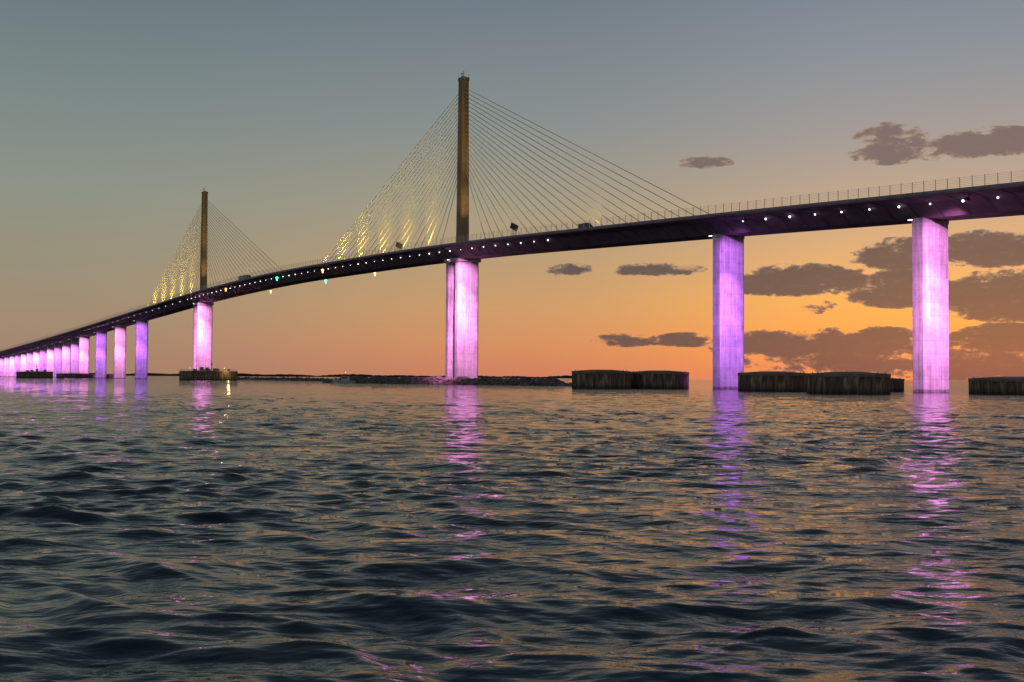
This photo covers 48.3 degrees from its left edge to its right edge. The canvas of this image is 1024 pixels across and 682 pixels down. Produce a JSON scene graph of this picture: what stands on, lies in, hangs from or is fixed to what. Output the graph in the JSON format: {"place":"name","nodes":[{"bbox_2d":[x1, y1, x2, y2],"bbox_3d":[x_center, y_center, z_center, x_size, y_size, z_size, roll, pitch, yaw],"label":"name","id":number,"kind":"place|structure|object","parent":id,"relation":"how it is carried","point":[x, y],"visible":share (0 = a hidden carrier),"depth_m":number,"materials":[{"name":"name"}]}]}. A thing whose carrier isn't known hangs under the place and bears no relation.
{"place":"outdoors","nodes":[
{"label":"outdoors","id":0,"kind":"place"},
{"bbox_2d":[89,373,571,377],"bbox_3d":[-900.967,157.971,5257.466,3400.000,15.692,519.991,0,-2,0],"label":"distant shoreline","id":1,"kind":"structure","parent":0,"point":[284,375],"depth_m":5150.56,"materials":[{"name":"black"}]},
{"bbox_2d":[0,376,1023,681],"bbox_3d":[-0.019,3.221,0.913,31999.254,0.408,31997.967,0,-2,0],"label":"water","id":2,"kind":"structure","parent":0,"point":[164,528],"depth_m":23.29,"materials":[{"name":"black liquid"}]},
{"bbox_2d":[16,366,52,377],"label":"pylon fender platform","id":3,"kind":"structure","parent":2,"relation":"in","point":[36,373],"depth_m":998.73,"materials":[{"name":"concrete"}]},
{"bbox_2d":[56,373,91,377],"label":"bridge protection dolphin","id":4,"kind":"object","parent":2,"relation":"in","point":[72,375],"visible":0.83,"depth_m":1066.67,"materials":[{"name":"concrete"}]},
{"bbox_2d":[91,374,113,377],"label":"bridge protection dolphin","id":5,"kind":"object","parent":2,"relation":"in","point":[107,375],"visible":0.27,"depth_m":1068.00,"materials":[{"name":"concrete"}]},
{"bbox_2d":[179,361,237,379],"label":"pylon fender platform","id":6,"kind":"structure","parent":2,"relation":"in","point":[202,373],"depth_m":754.57,"materials":[{"name":"concrete"}]},
{"bbox_2d":[238,377,329,380],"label":"rock island","id":7,"kind":"object","parent":2,"relation":"in","point":[287,379],"visible":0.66,"depth_m":765.80,"materials":[{"name":"grey stone"}]},
{"bbox_2d":[333,372,355,382],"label":"work boat","id":8,"kind":"object","parent":2,"relation":"on","point":[345,379],"visible":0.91,"depth_m":518.54,"materials":[{"name":"grey metal"}]},
{"bbox_2d":[322,375,571,385],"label":"rock island","id":9,"kind":"object","parent":2,"relation":"in","point":[485,380],"visible":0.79,"depth_m":472.74,"materials":[{"name":"grey stone"}]},
{"bbox_2d":[0,71,1023,392],"bbox_3d":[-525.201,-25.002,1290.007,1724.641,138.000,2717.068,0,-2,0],"label":"cable stayed bridge","id":10,"kind":"structure","parent":2,"relation":"in","point":[928,215],"depth_m":418.62,"materials":[{"name":"concrete"}]},
{"bbox_2d":[238,275,250,279],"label":"semi truck","id":11,"kind":"object","parent":10,"relation":"on","point":[242,276],"visible":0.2,"depth_m":695.59,"materials":[{"name":"paint"}]},
{"bbox_2d":[395,242,402,248],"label":"traffic sign","id":12,"kind":"object","parent":10,"relation":"on","point":[399,245],"visible":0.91,"depth_m":513.34,"materials":[{"name":"green metal"}]},
{"bbox_2d":[510,222,518,230],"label":"traffic sign","id":13,"kind":"object","parent":10,"relation":"on","point":[513,226],"visible":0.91,"depth_m":431.08,"materials":[{"name":"metal"}]},
{"bbox_2d":[578,223,592,227],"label":"box truck","id":14,"kind":"object","parent":10,"relation":"on","point":[585,225],"visible":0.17,"depth_m":395.23,"materials":[{"name":"paint"}]},
{"bbox_2d":[571,370,630,388],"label":"bridge protection dolphin","id":15,"kind":"object","parent":2,"relation":"in","point":[603,379],"visible":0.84,"depth_m":337.26,"materials":[{"name":"concrete"}]},
{"bbox_2d":[631,370,688,388],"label":"bridge protection dolphin","id":16,"kind":"object","parent":2,"relation":"in","point":[657,379],"visible":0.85,"depth_m":344.11,"materials":[{"name":"concrete"}]},
{"bbox_2d":[738,371,806,391],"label":"bridge protection dolphin","id":17,"kind":"object","parent":2,"relation":"in","point":[781,381],"visible":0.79,"depth_m":290.11,"materials":[{"name":"concrete"}]},
{"bbox_2d":[806,372,890,393],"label":"bridge protection dolphin","id":18,"kind":"object","parent":2,"relation":"in","point":[848,383],"visible":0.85,"depth_m":248.27,"materials":[{"name":"concrete"}]},
{"bbox_2d":[891,377,904,391],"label":"bridge protection dolphin","id":19,"kind":"object","parent":2,"relation":"in","point":[897,384],"visible":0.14,"depth_m":297.89,"materials":[{"name":"concrete"}]},
{"bbox_2d":[968,376,1023,394],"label":"bridge protection dolphin","id":20,"kind":"object","parent":2,"relation":"in","point":[1004,385],"visible":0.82,"depth_m":255.42,"materials":[{"name":"concrete"}]},
{"bbox_2d":[0,0,1023,379],"label":"sky","id":21,"kind":"structure","parent":0,"point":[292,116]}
]}

